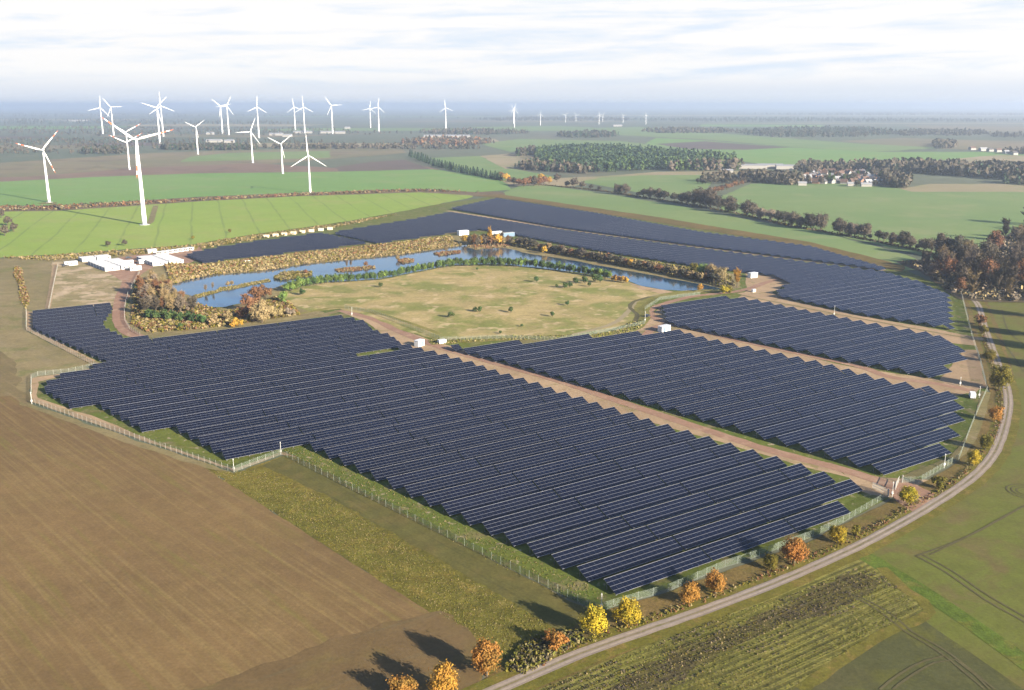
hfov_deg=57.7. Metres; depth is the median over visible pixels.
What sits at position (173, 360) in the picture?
solar table
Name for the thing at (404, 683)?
deciduous tree
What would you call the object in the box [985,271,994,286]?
woodland tree
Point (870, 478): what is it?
track
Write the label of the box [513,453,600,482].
solar table
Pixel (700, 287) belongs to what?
willow tree
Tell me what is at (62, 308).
solar table
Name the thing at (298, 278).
pine tree
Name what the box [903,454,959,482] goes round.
wire fence
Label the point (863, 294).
solar table
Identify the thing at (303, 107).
wind turbine
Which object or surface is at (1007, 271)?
woodland tree
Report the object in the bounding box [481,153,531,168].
field
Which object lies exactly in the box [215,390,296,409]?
solar table
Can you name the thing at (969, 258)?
woodland tree
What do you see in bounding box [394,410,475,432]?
solar table
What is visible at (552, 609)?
grass strip
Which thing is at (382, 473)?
solar table
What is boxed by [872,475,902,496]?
site gate
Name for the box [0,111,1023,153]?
woodland
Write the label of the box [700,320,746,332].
solar table
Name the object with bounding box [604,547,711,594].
solar table
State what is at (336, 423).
solar table
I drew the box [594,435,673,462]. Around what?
solar table
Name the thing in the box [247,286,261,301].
willow bush
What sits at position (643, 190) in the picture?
hedgerow tree
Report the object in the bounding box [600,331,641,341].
solar table
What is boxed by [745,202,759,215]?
hedgerow tree
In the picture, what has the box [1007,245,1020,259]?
woodland tree
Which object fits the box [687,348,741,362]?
solar table
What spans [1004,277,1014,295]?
woodland tree
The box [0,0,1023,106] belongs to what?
sky
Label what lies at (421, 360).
solar table
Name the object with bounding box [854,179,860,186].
garden tree
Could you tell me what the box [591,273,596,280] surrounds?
pine tree
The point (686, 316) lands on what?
solar table
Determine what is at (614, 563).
solar table
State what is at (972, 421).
wire fence
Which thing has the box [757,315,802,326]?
solar table
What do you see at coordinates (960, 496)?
verge
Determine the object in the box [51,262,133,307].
yard
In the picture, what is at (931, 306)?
solar table
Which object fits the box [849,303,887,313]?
solar table
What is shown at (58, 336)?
solar table
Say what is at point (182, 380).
solar table
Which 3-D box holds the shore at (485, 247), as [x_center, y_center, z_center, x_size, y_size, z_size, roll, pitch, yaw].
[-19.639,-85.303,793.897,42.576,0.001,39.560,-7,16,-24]
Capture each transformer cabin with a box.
[414,338,424,346]
[457,230,468,235]
[658,324,670,331]
[747,272,757,277]
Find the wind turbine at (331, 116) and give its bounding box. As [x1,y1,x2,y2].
[325,97,333,133]
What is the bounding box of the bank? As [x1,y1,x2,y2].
[428,289,716,344]
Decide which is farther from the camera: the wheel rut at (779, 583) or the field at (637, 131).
the field at (637, 131)
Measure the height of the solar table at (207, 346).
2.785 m
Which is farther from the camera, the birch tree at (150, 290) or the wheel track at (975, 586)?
the birch tree at (150, 290)
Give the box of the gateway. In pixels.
[886,480,933,510]
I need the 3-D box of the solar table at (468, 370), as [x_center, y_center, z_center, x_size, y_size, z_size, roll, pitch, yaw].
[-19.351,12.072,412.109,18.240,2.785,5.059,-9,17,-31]
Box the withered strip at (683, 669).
[607,574,877,689]
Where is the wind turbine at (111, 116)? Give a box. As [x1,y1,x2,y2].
[104,100,121,135]
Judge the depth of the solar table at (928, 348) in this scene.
451.45 m
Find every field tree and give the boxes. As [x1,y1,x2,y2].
[0,224,9,235]
[3,216,12,225]
[9,222,17,231]
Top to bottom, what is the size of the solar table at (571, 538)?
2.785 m
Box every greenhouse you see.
[282,134,292,136]
[293,131,312,132]
[335,131,344,133]
[424,135,469,137]
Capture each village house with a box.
[812,178,819,183]
[828,178,835,183]
[840,179,847,183]
[978,147,986,150]
[994,148,1001,151]
[1002,150,1009,153]
[1010,151,1017,154]
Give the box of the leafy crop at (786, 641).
[544,567,918,689]
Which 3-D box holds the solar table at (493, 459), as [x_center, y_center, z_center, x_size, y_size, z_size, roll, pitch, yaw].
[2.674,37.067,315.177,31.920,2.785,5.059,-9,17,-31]
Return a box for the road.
[483,300,1012,689]
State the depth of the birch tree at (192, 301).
528.81 m
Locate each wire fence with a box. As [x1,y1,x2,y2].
[26,311,95,363]
[31,363,92,398]
[31,399,233,471]
[124,272,139,334]
[233,449,280,470]
[282,449,587,605]
[345,305,437,338]
[440,292,699,339]
[588,559,725,608]
[725,493,885,564]
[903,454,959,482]
[959,388,986,457]
[961,291,987,387]
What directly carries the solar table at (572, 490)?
on the park ground at (494, 543)
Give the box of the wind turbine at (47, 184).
[16,132,56,201]
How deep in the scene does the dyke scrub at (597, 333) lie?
479.79 m
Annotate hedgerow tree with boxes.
[518,178,528,184]
[531,175,537,182]
[536,177,543,184]
[539,176,549,182]
[553,173,560,179]
[569,177,578,184]
[614,183,621,193]
[619,184,631,194]
[639,188,645,194]
[644,187,655,196]
[653,188,661,198]
[659,190,669,197]
[669,192,676,198]
[677,192,685,202]
[681,190,691,203]
[689,186,705,204]
[697,189,712,206]
[700,190,717,206]
[711,195,723,207]
[719,195,737,211]
[729,202,739,211]
[737,199,755,215]
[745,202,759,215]
[754,207,766,217]
[764,209,775,218]
[772,210,782,220]
[778,210,788,222]
[783,211,800,226]
[795,216,806,225]
[803,211,817,228]
[814,211,829,228]
[831,217,847,232]
[843,222,852,234]
[848,222,860,236]
[857,222,871,236]
[873,230,881,239]
[879,231,888,240]
[888,232,897,242]
[896,230,910,245]
[903,235,916,246]
[915,237,926,250]
[923,238,935,251]
[930,232,951,254]
[945,234,969,252]
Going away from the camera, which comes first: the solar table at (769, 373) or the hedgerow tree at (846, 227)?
the solar table at (769, 373)
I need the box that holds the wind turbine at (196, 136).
[185,120,203,153]
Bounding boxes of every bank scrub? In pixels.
[130,286,299,332]
[164,235,456,278]
[470,234,734,286]
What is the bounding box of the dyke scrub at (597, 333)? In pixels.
[429,321,644,344]
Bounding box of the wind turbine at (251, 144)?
[250,119,259,162]
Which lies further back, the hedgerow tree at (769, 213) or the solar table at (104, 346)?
the hedgerow tree at (769, 213)
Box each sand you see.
[25,311,295,471]
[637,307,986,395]
[738,272,975,345]
[844,473,926,497]
[940,350,983,392]
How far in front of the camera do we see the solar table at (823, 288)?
600.58 m
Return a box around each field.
[0,119,191,119]
[0,126,136,128]
[0,136,56,138]
[0,145,99,148]
[0,147,405,176]
[0,163,438,181]
[0,169,511,205]
[0,192,472,257]
[0,351,29,405]
[0,396,481,689]
[4,189,504,211]
[65,142,229,145]
[101,134,320,136]
[125,124,327,125]
[181,151,330,161]
[193,611,480,689]
[212,116,511,116]
[236,143,403,146]
[252,128,477,130]
[335,160,428,171]
[381,120,623,121]
[432,156,553,180]
[474,126,597,130]
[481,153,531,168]
[483,139,730,152]
[503,171,738,185]
[503,186,917,270]
[521,115,1023,115]
[538,559,922,689]
[582,175,710,194]
[595,127,934,151]
[646,138,1023,163]
[653,123,1023,123]
[659,141,789,149]
[700,124,822,126]
[720,183,1023,258]
[792,613,1023,689]
[847,138,1023,149]
[872,302,1023,688]
[901,184,1023,191]
[905,125,1023,131]
[937,155,1023,162]
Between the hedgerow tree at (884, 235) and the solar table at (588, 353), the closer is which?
the solar table at (588, 353)
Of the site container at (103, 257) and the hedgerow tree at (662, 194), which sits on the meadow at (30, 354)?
the site container at (103, 257)
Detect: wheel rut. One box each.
[487,300,1006,689]
[501,301,1011,689]
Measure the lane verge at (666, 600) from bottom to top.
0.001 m
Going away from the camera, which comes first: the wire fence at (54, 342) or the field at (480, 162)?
the wire fence at (54, 342)
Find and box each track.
[45,264,56,307]
[112,272,143,336]
[147,205,158,223]
[149,310,338,337]
[195,233,454,261]
[300,307,440,333]
[339,310,934,498]
[449,211,882,270]
[453,230,749,271]
[520,325,686,343]
[642,324,973,391]
[649,277,780,322]
[738,292,983,339]
[742,295,984,340]
[846,591,984,688]
[854,594,994,688]
[879,655,944,689]
[892,659,989,689]
[915,555,1023,621]
[917,505,1023,555]
[922,554,1023,616]
[930,507,1022,554]
[989,329,1023,371]
[1002,310,1023,344]
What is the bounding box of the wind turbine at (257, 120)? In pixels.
[247,103,264,137]
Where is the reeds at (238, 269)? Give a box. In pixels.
[166,242,461,283]
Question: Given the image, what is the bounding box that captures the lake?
[172,245,719,306]
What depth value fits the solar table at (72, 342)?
466.18 m
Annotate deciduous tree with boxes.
[385,673,418,689]
[426,659,459,689]
[470,637,502,676]
[578,604,609,637]
[612,595,643,626]
[677,581,702,604]
[703,567,727,593]
[763,553,778,571]
[779,535,811,563]
[827,523,847,544]
[898,485,919,503]
[966,449,981,465]
[978,433,994,449]
[982,349,996,360]
[987,405,1004,421]
[989,364,1015,389]
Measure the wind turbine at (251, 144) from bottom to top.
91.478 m
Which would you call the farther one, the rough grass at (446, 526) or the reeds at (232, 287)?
the reeds at (232, 287)
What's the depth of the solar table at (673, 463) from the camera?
306.60 m
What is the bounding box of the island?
[198,280,266,297]
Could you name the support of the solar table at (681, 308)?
on the park ground at (494, 543)
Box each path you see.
[573,294,658,333]
[903,391,990,478]
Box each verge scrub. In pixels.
[4,213,396,260]
[13,265,29,308]
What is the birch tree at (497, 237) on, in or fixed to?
on the shore at (485, 247)
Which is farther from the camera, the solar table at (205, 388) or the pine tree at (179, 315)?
the pine tree at (179, 315)
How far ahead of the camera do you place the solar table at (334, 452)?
322.95 m
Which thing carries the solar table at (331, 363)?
on the park ground at (494, 543)
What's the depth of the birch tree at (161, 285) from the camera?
568.68 m
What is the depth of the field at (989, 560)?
248.26 m
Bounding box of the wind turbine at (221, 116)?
[213,100,228,133]
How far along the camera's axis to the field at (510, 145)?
2886.19 m
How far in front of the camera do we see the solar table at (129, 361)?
426.95 m
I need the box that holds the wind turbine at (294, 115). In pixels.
[288,99,300,129]
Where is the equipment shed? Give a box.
[503,232,514,236]
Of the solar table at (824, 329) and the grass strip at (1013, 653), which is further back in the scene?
the solar table at (824, 329)
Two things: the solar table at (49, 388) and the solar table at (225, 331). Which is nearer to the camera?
the solar table at (49, 388)
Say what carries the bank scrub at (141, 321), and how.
on the shore at (160, 270)
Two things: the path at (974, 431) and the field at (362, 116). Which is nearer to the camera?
the path at (974, 431)
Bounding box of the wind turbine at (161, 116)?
[151,94,172,136]
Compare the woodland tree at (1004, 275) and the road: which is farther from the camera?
the woodland tree at (1004, 275)
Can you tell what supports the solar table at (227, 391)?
on the park ground at (494, 543)
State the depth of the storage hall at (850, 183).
1371.93 m
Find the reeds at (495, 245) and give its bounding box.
[468,241,509,248]
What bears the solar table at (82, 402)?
on the park ground at (494, 543)
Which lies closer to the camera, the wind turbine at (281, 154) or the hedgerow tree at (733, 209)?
the hedgerow tree at (733, 209)
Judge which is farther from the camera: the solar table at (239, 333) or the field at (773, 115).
the field at (773, 115)
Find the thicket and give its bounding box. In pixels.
[504,628,584,672]
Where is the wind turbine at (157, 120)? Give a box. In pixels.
[143,99,163,143]
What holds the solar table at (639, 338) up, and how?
on the park ground at (494, 543)
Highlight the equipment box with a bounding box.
[438,339,446,343]
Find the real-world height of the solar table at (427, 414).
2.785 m
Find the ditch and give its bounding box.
[612,296,648,331]
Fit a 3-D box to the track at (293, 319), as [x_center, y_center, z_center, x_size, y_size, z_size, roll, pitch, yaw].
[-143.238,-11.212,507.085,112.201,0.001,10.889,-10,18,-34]
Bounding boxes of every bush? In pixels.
[207,314,218,323]
[222,310,232,320]
[233,316,243,325]
[235,306,249,317]
[240,293,256,309]
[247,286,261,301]
[249,299,273,322]
[258,284,271,296]
[269,305,282,315]
[277,291,287,301]
[285,308,294,314]
[521,237,528,243]
[529,240,538,246]
[544,242,552,251]
[544,628,569,650]
[554,245,560,250]
[560,245,567,253]
[578,248,584,255]
[597,251,605,258]
[606,253,614,261]
[615,255,625,262]
[635,259,641,267]
[653,264,660,271]
[670,265,676,274]
[678,268,686,277]
[686,270,693,277]
[696,272,704,280]
[708,273,716,281]
[715,274,721,281]
[851,525,860,535]
[930,475,947,488]
[974,314,986,323]
[979,325,988,332]
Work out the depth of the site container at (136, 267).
672.64 m
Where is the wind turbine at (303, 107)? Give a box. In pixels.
[296,99,310,132]
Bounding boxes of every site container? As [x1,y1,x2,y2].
[64,260,77,265]
[80,256,95,261]
[88,259,104,265]
[91,261,107,266]
[93,262,110,267]
[95,255,110,259]
[96,263,112,268]
[99,264,115,269]
[102,265,119,270]
[119,263,135,269]
[129,265,141,270]
[138,259,145,263]
[147,248,156,252]
[147,259,162,264]
[150,260,167,265]
[166,259,183,263]
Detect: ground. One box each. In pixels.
[0,107,1023,679]
[28,197,986,609]
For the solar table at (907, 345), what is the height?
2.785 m
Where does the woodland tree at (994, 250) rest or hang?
on the woodland floor
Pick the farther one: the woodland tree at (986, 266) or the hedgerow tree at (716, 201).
the hedgerow tree at (716, 201)
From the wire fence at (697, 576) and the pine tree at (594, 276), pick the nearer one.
the wire fence at (697, 576)
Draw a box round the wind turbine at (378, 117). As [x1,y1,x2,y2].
[371,100,379,131]
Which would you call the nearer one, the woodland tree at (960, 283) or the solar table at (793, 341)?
the solar table at (793, 341)
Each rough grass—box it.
[209,470,551,659]
[278,448,605,601]
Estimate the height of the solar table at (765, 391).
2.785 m
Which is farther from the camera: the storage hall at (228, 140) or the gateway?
the storage hall at (228, 140)
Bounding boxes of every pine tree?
[146,310,153,317]
[152,310,160,317]
[160,309,167,316]
[164,310,171,318]
[169,309,176,317]
[175,311,183,319]
[183,310,190,318]
[187,312,195,321]
[199,315,205,323]
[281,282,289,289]
[289,282,294,290]
[295,275,304,282]
[299,288,305,293]
[310,276,316,283]
[338,274,343,280]
[435,260,440,268]
[486,256,490,265]
[540,261,546,267]
[582,275,587,282]
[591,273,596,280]
[597,274,603,281]
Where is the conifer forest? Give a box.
[514,142,744,173]
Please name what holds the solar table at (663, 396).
on the park ground at (494, 543)
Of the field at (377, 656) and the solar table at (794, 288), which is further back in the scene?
the solar table at (794, 288)
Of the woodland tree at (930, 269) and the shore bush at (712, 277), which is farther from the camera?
the woodland tree at (930, 269)
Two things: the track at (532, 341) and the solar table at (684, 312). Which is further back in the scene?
the solar table at (684, 312)
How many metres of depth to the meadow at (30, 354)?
470.92 m
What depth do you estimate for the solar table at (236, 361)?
427.14 m
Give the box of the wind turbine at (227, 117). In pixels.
[219,99,232,134]
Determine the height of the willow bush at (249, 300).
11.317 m
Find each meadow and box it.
[0,250,231,475]
[286,265,662,341]
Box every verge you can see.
[461,300,1021,689]
[475,194,904,270]
[485,300,1013,689]
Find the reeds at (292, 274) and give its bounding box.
[273,270,311,279]
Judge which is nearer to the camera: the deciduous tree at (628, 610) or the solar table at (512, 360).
the deciduous tree at (628, 610)
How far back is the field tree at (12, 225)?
874.89 m
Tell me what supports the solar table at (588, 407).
on the park ground at (494, 543)
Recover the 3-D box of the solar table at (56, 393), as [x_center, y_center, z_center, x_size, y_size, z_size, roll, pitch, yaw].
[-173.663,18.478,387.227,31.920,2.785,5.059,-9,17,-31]
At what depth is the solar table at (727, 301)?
556.79 m
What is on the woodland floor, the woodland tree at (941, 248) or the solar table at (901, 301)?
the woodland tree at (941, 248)
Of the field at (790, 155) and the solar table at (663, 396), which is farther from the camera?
the field at (790, 155)
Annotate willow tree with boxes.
[690,262,698,271]
[697,262,706,272]
[697,283,703,289]
[704,263,716,273]
[713,265,727,279]
[719,285,729,292]
[732,267,740,287]
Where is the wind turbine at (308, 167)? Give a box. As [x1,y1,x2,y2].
[291,138,326,192]
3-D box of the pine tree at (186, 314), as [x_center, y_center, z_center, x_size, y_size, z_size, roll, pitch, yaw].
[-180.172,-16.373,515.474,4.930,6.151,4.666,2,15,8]
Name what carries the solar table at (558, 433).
on the park ground at (494, 543)
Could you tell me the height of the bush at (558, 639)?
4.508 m
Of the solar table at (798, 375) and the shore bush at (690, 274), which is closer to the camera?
the solar table at (798, 375)
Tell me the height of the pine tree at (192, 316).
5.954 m
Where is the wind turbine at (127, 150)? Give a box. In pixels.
[110,133,141,169]
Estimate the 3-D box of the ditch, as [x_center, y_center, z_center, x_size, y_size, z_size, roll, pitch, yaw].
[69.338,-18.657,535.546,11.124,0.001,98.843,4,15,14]
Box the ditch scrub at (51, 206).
[0,188,477,210]
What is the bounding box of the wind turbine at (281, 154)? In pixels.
[270,136,289,173]
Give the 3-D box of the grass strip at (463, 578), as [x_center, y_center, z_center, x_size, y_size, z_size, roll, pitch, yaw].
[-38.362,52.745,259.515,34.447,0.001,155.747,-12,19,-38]
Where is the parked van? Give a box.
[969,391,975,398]
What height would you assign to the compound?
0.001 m
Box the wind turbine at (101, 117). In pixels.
[88,104,109,133]
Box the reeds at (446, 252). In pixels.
[433,250,460,255]
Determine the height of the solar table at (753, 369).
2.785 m
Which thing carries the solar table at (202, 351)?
on the park ground at (494, 543)
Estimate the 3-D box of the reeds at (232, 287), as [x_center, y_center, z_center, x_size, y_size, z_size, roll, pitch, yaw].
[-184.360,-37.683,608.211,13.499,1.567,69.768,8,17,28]
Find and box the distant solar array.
[93,198,966,424]
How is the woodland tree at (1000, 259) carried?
on the woodland floor
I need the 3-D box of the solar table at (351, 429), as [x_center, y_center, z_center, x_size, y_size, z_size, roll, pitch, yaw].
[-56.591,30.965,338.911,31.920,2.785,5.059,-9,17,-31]
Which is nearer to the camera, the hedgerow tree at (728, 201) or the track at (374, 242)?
the track at (374, 242)
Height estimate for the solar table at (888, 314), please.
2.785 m
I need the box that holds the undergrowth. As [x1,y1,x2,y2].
[902,226,1023,300]
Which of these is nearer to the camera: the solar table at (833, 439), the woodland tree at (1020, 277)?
the solar table at (833, 439)
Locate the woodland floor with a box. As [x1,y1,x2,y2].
[896,225,1023,301]
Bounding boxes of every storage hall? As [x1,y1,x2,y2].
[206,139,222,142]
[224,139,234,142]
[269,133,283,135]
[739,164,767,168]
[757,163,778,167]
[775,164,794,168]
[797,181,806,185]
[847,181,854,185]
[860,182,871,186]
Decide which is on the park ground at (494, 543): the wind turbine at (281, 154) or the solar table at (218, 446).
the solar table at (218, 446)
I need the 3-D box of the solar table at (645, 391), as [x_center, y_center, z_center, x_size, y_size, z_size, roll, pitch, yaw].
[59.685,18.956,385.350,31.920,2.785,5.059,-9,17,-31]
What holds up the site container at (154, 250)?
on the park ground at (494, 543)
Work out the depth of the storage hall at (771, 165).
1758.56 m
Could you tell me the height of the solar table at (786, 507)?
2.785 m
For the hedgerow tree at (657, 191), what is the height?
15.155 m
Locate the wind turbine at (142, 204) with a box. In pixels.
[102,117,173,224]
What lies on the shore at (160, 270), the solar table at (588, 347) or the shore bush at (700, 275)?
the shore bush at (700, 275)
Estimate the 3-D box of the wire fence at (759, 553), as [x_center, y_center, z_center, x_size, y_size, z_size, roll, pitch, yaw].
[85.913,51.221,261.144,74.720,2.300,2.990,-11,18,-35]
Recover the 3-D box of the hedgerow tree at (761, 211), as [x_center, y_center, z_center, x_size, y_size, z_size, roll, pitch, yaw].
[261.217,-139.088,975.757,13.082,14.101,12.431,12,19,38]
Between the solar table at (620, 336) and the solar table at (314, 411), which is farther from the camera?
the solar table at (620, 336)
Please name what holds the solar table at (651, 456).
on the park ground at (494, 543)
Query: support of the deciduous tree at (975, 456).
on the lane verge at (666, 600)
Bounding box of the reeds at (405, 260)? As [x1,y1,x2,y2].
[398,258,413,262]
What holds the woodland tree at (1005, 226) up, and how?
on the woodland floor
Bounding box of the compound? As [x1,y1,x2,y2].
[86,247,201,298]
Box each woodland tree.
[921,249,927,260]
[925,252,932,264]
[926,263,936,274]
[932,253,959,275]
[937,244,945,253]
[938,245,956,272]
[940,264,945,276]
[954,246,969,265]
[954,262,964,280]
[954,276,966,289]
[956,260,965,276]
[957,241,971,262]
[964,246,977,270]
[966,266,981,293]
[969,249,988,273]
[971,245,980,256]
[976,256,998,280]
[977,238,1000,258]
[982,251,997,264]
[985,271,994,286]
[986,230,1004,248]
[988,248,998,260]
[988,261,1008,290]
[995,251,1008,265]
[999,217,1011,237]
[1001,261,1008,279]
[1004,264,1020,289]
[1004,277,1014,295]
[1006,263,1015,275]
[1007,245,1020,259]
[1007,256,1023,265]
[1012,226,1022,237]
[1013,238,1023,254]
[1013,250,1023,260]
[1016,231,1023,241]
[1016,259,1023,285]
[1019,241,1023,253]
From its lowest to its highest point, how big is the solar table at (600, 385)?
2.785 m
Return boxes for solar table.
[32,304,93,312]
[32,307,93,315]
[32,310,95,319]
[32,313,95,322]
[32,315,106,327]
[35,319,103,331]
[41,322,102,333]
[44,375,126,394]
[46,369,126,385]
[48,325,105,336]
[52,379,135,397]
[54,328,109,339]
[59,383,144,402]
[60,363,138,377]
[61,331,117,343]
[67,388,153,407]
[68,334,122,346]
[75,335,148,349]
[82,339,152,352]
[90,342,160,357]
[92,354,167,368]
[97,345,168,359]
[100,389,185,409]
[105,348,177,361]
[109,394,195,414]
[119,398,205,420]
[127,359,202,373]
[127,364,202,380]
[128,404,216,426]
[135,368,212,384]
[138,353,210,366]
[138,409,227,431]
[144,372,221,389]
[152,331,217,343]
[153,376,231,392]
[160,333,225,346]
[167,345,235,357]
[169,336,234,348]
[176,410,264,432]
[177,339,243,351]
[184,377,262,394]
[187,415,276,439]
[194,381,273,399]
[198,421,288,445]
[201,349,271,362]
[202,354,273,369]
[205,386,285,404]
[209,427,301,452]
[210,344,277,356]
[212,358,282,373]
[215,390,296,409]
[217,323,277,334]
[221,361,293,376]
[221,433,315,459]
[226,326,287,337]
[227,395,308,414]
[231,365,303,380]
[234,328,296,340]
[235,336,299,348]
[244,331,306,342]
[261,366,333,382]
[263,396,343,416]
[269,341,334,353]
[272,345,337,358]
[272,370,345,386]
[275,401,357,421]
[277,335,339,347]
[278,315,344,326]
[282,348,348,362]
[283,374,357,391]
[287,318,344,329]
[287,406,370,427]
[292,352,357,365]
[295,378,369,395]
[296,321,354,331]
[299,328,359,339]
[299,411,384,433]
[303,355,370,369]
[306,323,368,334]
[307,383,382,400]
[310,426,397,451]
[312,417,397,439]
[324,432,413,459]
[332,356,399,370]
[333,333,389,346]
[337,336,396,349]
[338,330,379,338]
[338,438,428,466]
[342,383,416,401]
[344,360,411,374]
[347,341,401,352]
[354,444,445,472]
[355,388,429,406]
[356,363,424,378]
[367,393,443,412]
[368,367,437,384]
[369,347,424,359]
[370,451,462,480]
[380,371,450,387]
[381,397,457,417]
[387,458,481,488]
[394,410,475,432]
[395,403,473,423]
[398,350,437,360]
[404,465,499,497]
[409,354,450,364]
[409,416,490,438]
[414,372,483,388]
[422,357,462,367]
[422,473,519,507]
[425,421,507,445]
[427,376,496,393]
[435,361,475,371]
[440,380,511,398]
[441,427,525,452]
[441,481,539,515]
[448,365,486,376]
[455,385,525,403]
[458,433,542,459]
[462,489,561,525]
[463,340,521,354]
[469,390,541,408]
[471,397,545,417]
[475,440,561,466]
[477,343,535,357]
[482,498,583,536]
[487,402,561,422]
[490,346,549,361]
[494,446,580,474]
[503,407,578,428]
[504,349,563,365]
[504,507,606,545]
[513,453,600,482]
[517,353,577,368]
[520,412,596,434]
[527,516,631,558]
[531,356,592,372]
[533,334,591,346]
[533,460,621,491]
[537,417,614,441]
[540,391,571,402]
[545,360,606,376]
[547,337,602,350]
[551,526,656,569]
[553,467,643,499]
[555,423,633,447]
[557,396,587,407]
[559,364,621,380]
[561,340,617,353]
[573,402,602,413]
[574,344,630,357]
[574,368,637,385]
[574,429,653,454]
[575,475,666,508]
[577,536,683,582]
[589,347,645,360]
[590,372,653,389]
[591,407,620,418]
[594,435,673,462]
[598,483,690,518]
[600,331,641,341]
[603,350,660,364]
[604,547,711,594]
[606,376,669,394]
[609,412,639,424]
[614,332,666,344]
[615,442,694,469]
[618,354,675,368]
[622,380,687,399]
[622,491,714,528]
[627,335,680,347]
[628,418,655,430]
[633,357,691,372]
[636,448,717,477]
[640,385,704,404]
[642,338,695,351]
[647,424,675,437]
[647,500,740,538]
[649,361,707,377]
[657,341,709,354]
[657,389,722,409]
[658,455,739,485]
[661,299,704,308]
[662,303,706,312]
[663,307,708,317]
[665,311,710,322]
[665,365,724,381]
[667,430,696,443]
[672,314,718,326]
[672,345,726,358]
[673,509,768,550]
[675,394,741,416]
[681,462,764,494]
[682,369,741,385]
[686,317,732,329]
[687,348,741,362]
[687,436,717,450]
[694,399,761,421]
[699,373,760,390]
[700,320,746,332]
[701,519,796,561]
[703,352,758,366]
[704,297,747,305]
[705,470,789,502]
[706,301,748,310]
[708,305,751,315]
[709,442,739,457]
[713,404,781,427]
[714,322,761,335]
[716,308,760,317]
[717,377,777,395]
[720,355,775,370]
[728,325,776,337]
[730,310,773,320]
[731,477,815,512]
[732,449,762,464]
[734,410,802,432]
[736,382,797,400]
[737,359,792,374]
[743,313,787,323]
[743,328,791,341]
[754,363,810,378]
[755,386,816,406]
[755,415,824,438]
[755,456,786,472]
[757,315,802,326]
[757,486,842,520]
[758,331,806,345]
[772,318,816,328]
[772,366,828,383]
[774,334,822,348]
[774,391,836,411]
[776,285,812,293]
[776,421,845,446]
[777,288,815,297]
[779,463,812,479]
[781,281,817,287]
[784,501,850,530]
[787,276,821,283]
[787,321,831,331]
[789,291,827,300]
[789,337,838,351]
[790,370,847,388]
[794,396,857,417]
[799,426,869,453]
[800,293,838,303]
[802,323,847,334]
[805,471,835,487]
[807,340,855,355]
[809,373,873,392]
[811,280,845,287]
[812,295,850,305]
[813,283,848,290]
[815,401,879,422]
[818,326,863,338]
[823,298,862,307]
[823,343,873,358]
[823,433,893,460]
[824,285,860,293]
[829,378,892,397]
[831,479,862,495]
[834,329,880,341]
[836,288,872,295]
[836,300,875,311]
[837,406,900,428]
[841,347,890,362]
[847,290,883,297]
[847,439,918,466]
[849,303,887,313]
[849,382,914,402]
[851,332,896,344]
[857,280,892,287]
[859,292,896,300]
[859,350,909,366]
[860,411,924,434]
[861,305,901,316]
[867,335,913,348]
[868,282,903,290]
[870,388,929,408]
[871,443,950,474]
[872,294,908,303]
[877,307,916,318]
[879,353,929,369]
[880,285,915,292]
[883,417,948,442]
[884,297,920,305]
[885,338,931,351]
[892,391,958,414]
[893,287,927,294]
[893,310,933,321]
[898,299,935,308]
[899,357,950,374]
[904,340,955,355]
[905,289,940,297]
[908,427,959,447]
[909,312,953,323]
[912,301,951,310]
[915,400,963,418]
[920,365,951,377]
[923,346,965,358]
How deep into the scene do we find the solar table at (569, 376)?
410.19 m
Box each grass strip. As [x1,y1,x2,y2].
[206,456,585,675]
[263,456,587,630]
[794,567,935,689]
[860,554,1023,669]
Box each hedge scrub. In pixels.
[500,180,936,254]
[520,319,1004,674]
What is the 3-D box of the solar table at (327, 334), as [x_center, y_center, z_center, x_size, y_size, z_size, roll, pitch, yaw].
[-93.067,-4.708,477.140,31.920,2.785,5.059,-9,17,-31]
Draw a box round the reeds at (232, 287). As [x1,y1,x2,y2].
[195,279,270,297]
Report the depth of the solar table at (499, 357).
441.15 m
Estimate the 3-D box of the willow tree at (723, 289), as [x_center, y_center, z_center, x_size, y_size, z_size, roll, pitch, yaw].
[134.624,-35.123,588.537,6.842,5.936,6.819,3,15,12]
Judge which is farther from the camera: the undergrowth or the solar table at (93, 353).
the undergrowth
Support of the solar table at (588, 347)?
on the park ground at (494, 543)
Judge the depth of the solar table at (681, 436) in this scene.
330.56 m
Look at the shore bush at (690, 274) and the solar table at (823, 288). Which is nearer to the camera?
the solar table at (823, 288)
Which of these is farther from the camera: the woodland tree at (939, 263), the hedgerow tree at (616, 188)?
the hedgerow tree at (616, 188)
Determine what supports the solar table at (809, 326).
on the park ground at (494, 543)
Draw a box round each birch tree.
[136,277,144,290]
[136,299,142,312]
[138,297,149,310]
[139,283,149,290]
[146,285,156,295]
[146,294,152,307]
[147,269,157,276]
[149,279,158,292]
[149,293,159,309]
[156,280,163,292]
[157,274,166,283]
[158,286,168,304]
[159,282,167,290]
[159,297,166,307]
[164,292,174,312]
[166,296,174,310]
[174,293,185,311]
[184,301,189,310]
[187,295,197,311]
[460,234,467,241]
[471,233,476,245]
[474,237,480,244]
[478,233,488,244]
[485,235,495,245]
[487,226,493,237]
[493,233,502,243]
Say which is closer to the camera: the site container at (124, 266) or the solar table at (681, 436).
the solar table at (681, 436)
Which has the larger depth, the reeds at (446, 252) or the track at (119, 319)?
the reeds at (446, 252)
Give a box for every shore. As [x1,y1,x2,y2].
[125,235,741,335]
[466,244,509,249]
[628,282,671,293]
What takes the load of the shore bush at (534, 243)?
on the shore at (160, 270)
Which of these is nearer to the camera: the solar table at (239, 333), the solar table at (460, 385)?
the solar table at (460, 385)
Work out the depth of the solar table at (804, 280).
625.26 m
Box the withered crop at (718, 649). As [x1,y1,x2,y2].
[550,566,896,689]
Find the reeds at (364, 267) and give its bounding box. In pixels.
[334,265,374,271]
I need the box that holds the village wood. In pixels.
[700,156,1023,187]

